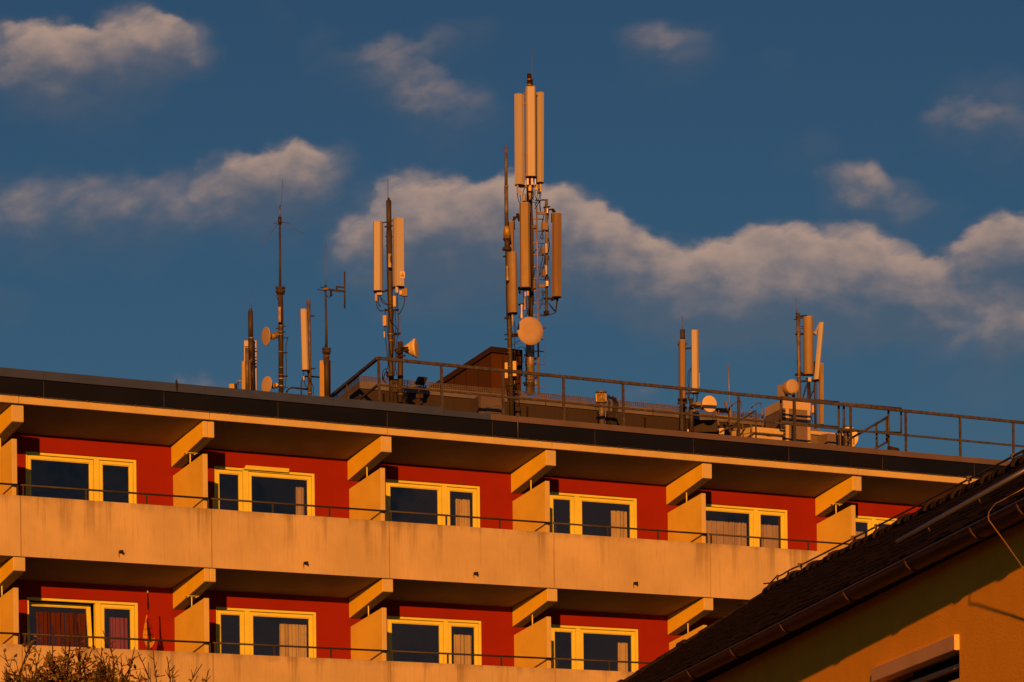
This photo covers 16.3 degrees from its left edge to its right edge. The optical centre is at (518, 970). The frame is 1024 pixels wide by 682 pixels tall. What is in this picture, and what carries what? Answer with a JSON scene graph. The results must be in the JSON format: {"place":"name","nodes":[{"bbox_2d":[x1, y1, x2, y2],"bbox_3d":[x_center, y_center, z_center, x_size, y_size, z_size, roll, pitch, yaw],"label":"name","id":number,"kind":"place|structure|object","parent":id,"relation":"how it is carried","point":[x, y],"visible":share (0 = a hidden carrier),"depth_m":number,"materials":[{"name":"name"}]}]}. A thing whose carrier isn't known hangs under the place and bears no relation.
{"place":"outdoors","nodes":[
{"label":"outdoors","id":0,"kind":"place"},
{"bbox_2d":[0,0,1023,460],"label":"sky","id":1,"kind":"structure","parent":0,"point":[724,167],"materials":[{"name":"blue"}]},
{"bbox_2d":[617,450,1023,681],"bbox_3d":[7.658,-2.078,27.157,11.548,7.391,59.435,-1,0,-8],"label":"neighbour house","id":2,"kind":"structure","parent":0,"point":[931,591],"depth_m":28.07,"materials":[{"name":"paint"}]},
{"bbox_2d":[871,634,959,681],"bbox_3d":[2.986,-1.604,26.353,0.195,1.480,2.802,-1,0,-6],"label":"window","id":3,"kind":"structure","parent":2,"relation":"in","point":[947,648],"depth_m":26.07,"materials":[{"name":"paint"}]},
{"label":"ground","id":4,"kind":"structure","parent":0,"visible":0},
{"bbox_2d":[0,611,210,681],"bbox_3d":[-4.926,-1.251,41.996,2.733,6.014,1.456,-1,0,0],"label":"tree","id":5,"kind":"object","parent":4,"relation":"on","point":[60,672],"visible":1,"depth_m":41.93,"materials":[{"name":"brown plant"}]},
{"bbox_2d":[0,367,1010,681],"bbox_3d":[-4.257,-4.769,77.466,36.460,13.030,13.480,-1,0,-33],"label":"apartment building","id":6,"kind":"structure","parent":4,"relation":"on","point":[176,503],"depth_m":71.58,"materials":[{"name":"paint"}]},
{"bbox_2d":[36,611,85,646],"bbox_3d":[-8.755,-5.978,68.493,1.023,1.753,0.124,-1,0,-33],"label":"curtain","id":7,"kind":"object","parent":6,"relation":"hanging from","point":[57,621],"visible":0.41,"depth_m":68.44,"materials":[{"name":"red fabric"}]},
{"bbox_2d":[25,451,136,503],"bbox_3d":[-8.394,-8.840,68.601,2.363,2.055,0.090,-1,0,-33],"label":"window","id":8,"kind":"structure","parent":6,"relation":"in","point":[95,466],"depth_m":68.71,"materials":[{"name":"yellow wood"}]},
{"bbox_2d":[27,597,137,649],"bbox_3d":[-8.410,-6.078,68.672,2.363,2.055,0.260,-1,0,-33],"label":"window","id":9,"kind":"structure","parent":6,"relation":"in","point":[99,606],"depth_m":68.78,"materials":[{"name":"yellow wood"}]},
{"bbox_2d":[109,617,127,648],"bbox_3d":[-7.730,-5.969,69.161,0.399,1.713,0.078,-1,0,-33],"label":"curtain","id":10,"kind":"object","parent":6,"relation":"hanging from","point":[117,627],"visible":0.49,"depth_m":69.15,"materials":[{"name":"red fabric"}]},
{"bbox_2d":[142,591,154,649],"bbox_3d":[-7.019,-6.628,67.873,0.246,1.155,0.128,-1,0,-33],"label":"closed parasol","id":11,"kind":"object","parent":6,"relation":"on","point":[148,629],"visible":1,"depth_m":67.86,"materials":[{"name":"fabric"}]},
{"bbox_2d":[229,379,241,388],"bbox_3d":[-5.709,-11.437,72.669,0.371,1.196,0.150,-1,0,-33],"label":"floodlight","id":12,"kind":"object","parent":6,"relation":"on","point":[234,385],"visible":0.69,"depth_m":72.60,"materials":[{"name":"metal"}]},
{"bbox_2d":[242,291,256,389],"bbox_3d":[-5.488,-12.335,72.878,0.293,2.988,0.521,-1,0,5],"label":"antenna mast","id":13,"kind":"object","parent":6,"relation":"on","point":[249,372],"visible":0.81,"depth_m":72.80,"materials":[{"name":"metal"}]},
{"bbox_2d":[214,465,314,515],"bbox_3d":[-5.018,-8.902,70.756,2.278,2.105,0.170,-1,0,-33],"label":"window","id":14,"kind":"structure","parent":6,"relation":"in","point":[245,474],"depth_m":70.60,"materials":[{"name":"yellow wood"}]},
{"bbox_2d":[216,607,315,657],"bbox_3d":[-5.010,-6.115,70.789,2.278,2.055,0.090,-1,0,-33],"label":"window","id":15,"kind":"structure","parent":6,"relation":"in","point":[245,617],"depth_m":70.58,"materials":[{"name":"yellow plastic"}]},
{"bbox_2d":[261,180,303,392],"bbox_3d":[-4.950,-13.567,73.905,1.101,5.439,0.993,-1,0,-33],"label":"antenna mast","id":16,"kind":"object","parent":6,"relation":"on","point":[267,337],"visible":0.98,"depth_m":73.64,"materials":[{"name":"metal"}]},
{"bbox_2d":[280,624,306,656],"bbox_3d":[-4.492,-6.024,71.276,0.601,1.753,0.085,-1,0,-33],"label":"curtain","id":17,"kind":"object","parent":6,"relation":"hanging from","point":[294,634],"visible":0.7,"depth_m":71.27,"materials":[{"name":"beige fabric"}]},
{"bbox_2d":[286,387,307,392],"bbox_3d":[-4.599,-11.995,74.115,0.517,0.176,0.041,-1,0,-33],"label":"bent pipe","id":18,"kind":"object","parent":6,"relation":"on","point":[287,390],"visible":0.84,"depth_m":74.08,"materials":[{"name":"grey metal"}]},
{"bbox_2d":[296,487,303,514],"bbox_3d":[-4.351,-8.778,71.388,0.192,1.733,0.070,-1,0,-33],"label":"curtain","id":19,"kind":"object","parent":6,"relation":"hanging from","point":[299,498],"visible":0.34,"depth_m":71.38,"materials":[{"name":"white fabric"}]},
{"bbox_2d":[300,300,314,394],"bbox_3d":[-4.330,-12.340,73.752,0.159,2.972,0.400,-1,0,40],"label":"antenna mast","id":20,"kind":"object","parent":6,"relation":"on","point":[305,317],"visible":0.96,"depth_m":73.63,"materials":[{"name":"metal"}]},
{"bbox_2d":[301,375,319,393],"bbox_3d":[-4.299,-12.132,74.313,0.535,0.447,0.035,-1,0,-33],"label":"bent pipe","id":21,"kind":"object","parent":6,"relation":"on","point":[307,376],"visible":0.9,"depth_m":74.21,"materials":[{"name":"grey metal"}]},
{"bbox_2d":[317,272,345,396],"bbox_3d":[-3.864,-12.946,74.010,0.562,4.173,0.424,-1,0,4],"label":"antenna mast","id":22,"kind":"object","parent":6,"relation":"on","point":[325,376],"visible":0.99,"depth_m":73.92,"materials":[{"name":"metal"}]},
{"bbox_2d":[373,198,418,403],"bbox_3d":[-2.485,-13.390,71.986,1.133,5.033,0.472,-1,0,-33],"label":"antenna mast","id":23,"kind":"object","parent":6,"relation":"on","point":[395,275],"visible":0.94,"depth_m":71.86,"materials":[{"name":"metal"}]},
{"bbox_2d":[415,377,426,404],"bbox_3d":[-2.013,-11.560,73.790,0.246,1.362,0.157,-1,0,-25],"label":"floodlight","id":24,"kind":"object","parent":6,"relation":"on","point":[421,380],"visible":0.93,"depth_m":73.75,"materials":[{"name":"metal"}]},
{"bbox_2d":[386,479,479,526],"bbox_3d":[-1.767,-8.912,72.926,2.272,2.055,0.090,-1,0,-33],"label":"window","id":25,"kind":"structure","parent":6,"relation":"in","point":[443,490],"depth_m":73.02,"materials":[{"name":"yellow plastic"}]},
{"bbox_2d":[387,616,481,664],"bbox_3d":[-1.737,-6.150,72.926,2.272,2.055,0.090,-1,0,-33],"label":"window","id":26,"kind":"structure","parent":6,"relation":"in","point":[445,642],"depth_m":73.04,"materials":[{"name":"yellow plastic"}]},
{"bbox_2d":[454,634,471,664],"bbox_3d":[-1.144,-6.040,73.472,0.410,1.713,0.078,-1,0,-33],"label":"curtain","id":27,"kind":"object","parent":6,"relation":"hanging from","point":[462,643],"visible":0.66,"depth_m":73.45,"materials":[{"name":"beige fabric"}]},
{"bbox_2d":[456,499,469,526],"bbox_3d":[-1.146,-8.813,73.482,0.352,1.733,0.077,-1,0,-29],"label":"curtain","id":28,"kind":"object","parent":6,"relation":"hanging from","point":[462,507],"visible":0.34,"depth_m":73.50,"materials":[{"name":"fabric"}]},
{"bbox_2d":[468,396,501,414],"bbox_3d":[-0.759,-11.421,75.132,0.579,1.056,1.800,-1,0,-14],"label":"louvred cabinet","id":29,"kind":"object","parent":6,"relation":"on","point":[485,404],"visible":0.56,"depth_m":74.36,"materials":[{"name":"grey metal"}]},
{"bbox_2d":[502,145,527,415],"bbox_3d":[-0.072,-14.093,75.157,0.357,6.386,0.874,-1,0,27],"label":"antenna mast","id":30,"kind":"object","parent":6,"relation":"on","point":[510,255],"visible":0.98,"depth_m":74.98,"materials":[{"name":"metal"}]},
{"bbox_2d":[334,376,764,434],"bbox_3d":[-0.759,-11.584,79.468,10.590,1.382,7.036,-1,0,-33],"label":"plant room","id":31,"kind":"object","parent":6,"relation":"on","point":[543,410],"visible":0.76,"depth_m":76.18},
{"bbox_2d":[429,346,522,395],"bbox_3d":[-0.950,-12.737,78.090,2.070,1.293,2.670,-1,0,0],"label":"lift house","id":32,"kind":"structure","parent":31,"relation":"on","point":[491,357],"depth_m":76.83,"materials":[{"name":"brown metal"}]},
{"bbox_2d":[512,70,561,394],"bbox_3d":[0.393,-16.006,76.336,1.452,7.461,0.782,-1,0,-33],"label":"antenna mast","id":33,"kind":"object","parent":31,"relation":"on","point":[530,328],"visible":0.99,"depth_m":76.42,"materials":[{"name":"white metal"}]},
{"bbox_2d":[550,492,636,537],"bbox_3d":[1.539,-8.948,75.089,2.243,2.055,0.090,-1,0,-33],"label":"window","id":34,"kind":"structure","parent":6,"relation":"in","point":[576,500],"depth_m":74.90,"materials":[{"name":"yellow plastic"}]},
{"bbox_2d":[551,624,637,671],"bbox_3d":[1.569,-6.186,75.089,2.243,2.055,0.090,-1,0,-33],"label":"window","id":35,"kind":"structure","parent":6,"relation":"in","point":[577,650],"depth_m":74.90,"materials":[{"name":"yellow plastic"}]},
{"bbox_2d":[595,390,618,424],"bbox_3d":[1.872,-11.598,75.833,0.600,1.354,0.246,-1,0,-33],"label":"vent pipe","id":36,"kind":"object","parent":6,"relation":"on","point":[601,398],"visible":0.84,"depth_m":75.74,"materials":[{"name":"metal"}]},
{"bbox_2d":[611,510,626,537],"bbox_3d":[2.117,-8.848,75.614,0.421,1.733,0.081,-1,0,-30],"label":"curtain","id":37,"kind":"object","parent":6,"relation":"hanging from","point":[618,518],"visible":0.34,"depth_m":75.60,"materials":[{"name":"white fabric"}]},
{"bbox_2d":[618,642,627,671],"bbox_3d":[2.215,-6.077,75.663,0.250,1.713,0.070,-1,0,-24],"label":"curtain","id":38,"kind":"object","parent":6,"relation":"hanging from","point":[622,651],"visible":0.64,"depth_m":75.65,"materials":[{"name":"fabric"}]},
{"bbox_2d":[331,356,1023,457],"bbox_3d":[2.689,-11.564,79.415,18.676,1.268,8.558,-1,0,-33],"label":"guard railing","id":39,"kind":"object","parent":6,"relation":"on","point":[377,359],"visible":0.77,"depth_m":74.71,"materials":[{"name":"metal"}]},
{"bbox_2d":[677,316,716,431],"bbox_3d":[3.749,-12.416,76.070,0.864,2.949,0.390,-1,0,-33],"label":"antenna mast","id":40,"kind":"object","parent":6,"relation":"on","point":[708,404],"visible":0.88,"depth_m":75.98,"materials":[{"name":"metal"}]},
{"bbox_2d":[714,401,728,434],"bbox_3d":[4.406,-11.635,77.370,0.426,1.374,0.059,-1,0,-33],"label":"leaning frame","id":41,"kind":"object","parent":6,"relation":"on","point":[722,410],"visible":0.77,"depth_m":77.35,"materials":[{"name":"metal"}]},
{"bbox_2d":[694,420,749,433],"bbox_3d":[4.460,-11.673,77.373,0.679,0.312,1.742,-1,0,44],"label":"equipment box","id":42,"kind":"object","parent":6,"relation":"on","point":[706,426],"visible":0.55,"depth_m":76.84,"materials":[{"name":"metal"}]},
{"bbox_2d":[706,520,746,545],"bbox_3d":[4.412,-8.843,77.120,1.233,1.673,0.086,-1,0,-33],"label":"curtain","id":43,"kind":"object","parent":6,"relation":"hanging from","point":[724,527],"visible":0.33,"depth_m":77.19,"materials":[{"name":"white fabric"}]},
{"bbox_2d":[728,363,730,434],"bbox_3d":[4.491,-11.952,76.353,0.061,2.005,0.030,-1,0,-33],"label":"lightning rod","id":44,"kind":"object","parent":6,"relation":"on","point":[729,399],"visible":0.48,"depth_m":76.34,"materials":[{"name":"metal"}]},
{"bbox_2d":[730,401,743,436],"bbox_3d":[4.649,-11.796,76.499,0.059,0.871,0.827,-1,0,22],"label":"ladder hoop","id":45,"kind":"object","parent":6,"relation":"on","point":[741,417],"visible":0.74,"depth_m":76.50,"materials":[{"name":"metal"}]},
{"bbox_2d":[719,410,756,437],"bbox_3d":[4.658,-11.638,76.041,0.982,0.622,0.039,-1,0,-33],"label":"slanted barrier","id":46,"kind":"object","parent":6,"relation":"on","point":[744,417],"visible":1,"depth_m":76.19,"materials":[{"name":"metal"}]},
{"bbox_2d":[706,504,787,548],"bbox_3d":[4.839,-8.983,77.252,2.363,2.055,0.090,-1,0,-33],"label":"window","id":47,"kind":"structure","parent":6,"relation":"in","point":[755,513],"depth_m":77.39,"materials":[{"name":"yellow plastic"}]},
{"bbox_2d":[750,402,762,436],"bbox_3d":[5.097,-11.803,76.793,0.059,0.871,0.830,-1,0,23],"label":"ladder hoop","id":48,"kind":"object","parent":6,"relation":"on","point":[751,416],"visible":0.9,"depth_m":76.47,"materials":[{"name":"metal"}]},
{"bbox_2d":[732,427,782,439],"bbox_3d":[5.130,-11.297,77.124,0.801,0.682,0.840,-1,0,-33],"label":"cabinet","id":49,"kind":"object","parent":6,"relation":"on","point":[769,433],"visible":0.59,"depth_m":76.79,"materials":[{"name":"white metal"}]},
{"bbox_2d":[761,524,777,547],"bbox_3d":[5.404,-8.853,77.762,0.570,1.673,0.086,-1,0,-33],"label":"curtain","id":50,"kind":"object","parent":6,"relation":"hanging from","point":[770,531],"visible":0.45,"depth_m":77.77,"materials":[{"name":"fabric"}]},
{"bbox_2d":[765,400,810,442],"bbox_3d":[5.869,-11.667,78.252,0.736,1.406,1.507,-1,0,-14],"label":"tall cabinet","id":51,"kind":"object","parent":6,"relation":"on","point":[803,410],"visible":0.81,"depth_m":77.73,"materials":[{"name":"metal"}]},
{"bbox_2d":[778,379,798,396],"bbox_3d":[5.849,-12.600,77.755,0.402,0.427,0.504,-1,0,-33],"label":"drum antenna","id":52,"kind":"object","parent":51,"relation":"on","point":[789,387],"visible":0.92,"depth_m":77.56,"materials":[{"name":"white plastic"}]},
{"bbox_2d":[794,303,823,430],"bbox_3d":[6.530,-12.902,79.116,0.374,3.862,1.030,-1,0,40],"label":"antenna mast","id":53,"kind":"object","parent":6,"relation":"on","point":[807,334],"visible":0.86,"depth_m":78.88,"materials":[{"name":"metal"}]},
{"bbox_2d":[780,396,839,444],"bbox_3d":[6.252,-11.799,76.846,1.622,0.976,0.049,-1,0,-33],"label":"guard railing","id":54,"kind":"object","parent":6,"relation":"on","point":[781,420],"depth_m":76.92,"materials":[{"name":"metal"}]},
{"bbox_2d":[810,428,848,445],"bbox_3d":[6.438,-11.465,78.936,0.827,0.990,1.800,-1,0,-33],"label":"air duct","id":55,"kind":"object","parent":6,"relation":"on","point":[819,436],"visible":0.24,"depth_m":78.27,"materials":[{"name":"silver metal"}]},
{"bbox_2d":[837,426,857,446],"bbox_3d":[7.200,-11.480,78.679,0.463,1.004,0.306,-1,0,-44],"label":"satellite dish","id":56,"kind":"object","parent":6,"relation":"on","point":[854,440],"visible":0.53,"depth_m":78.72,"materials":[{"name":"metal"}]},
{"bbox_2d":[856,531,864,538],"bbox_3d":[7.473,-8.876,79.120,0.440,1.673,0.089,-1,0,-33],"label":"curtain","id":57,"kind":"object","parent":6,"relation":"hanging from","point":[861,536],"visible":0.07,"depth_m":79.17,"materials":[{"name":"beige fabric"}]},
{"bbox_2d":[845,416,887,448],"bbox_3d":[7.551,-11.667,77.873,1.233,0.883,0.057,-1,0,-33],"label":"stair handrail","id":58,"kind":"object","parent":6,"relation":"on","point":[876,429],"visible":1,"depth_m":78.02,"materials":[{"name":"metal"}]},
{"bbox_2d":[843,402,901,445],"bbox_3d":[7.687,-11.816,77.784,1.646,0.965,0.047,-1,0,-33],"label":"guard railing","id":59,"kind":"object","parent":6,"relation":"on","point":[888,421],"depth_m":78.00,"materials":[{"name":"metal"}]},
{"bbox_2d":[856,515,897,535],"bbox_3d":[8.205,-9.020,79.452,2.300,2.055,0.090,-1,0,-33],"label":"window","id":60,"kind":"structure","parent":6,"relation":"in","point":[870,520],"depth_m":79.15,"materials":[{"name":"yellow plastic"}]}
]}

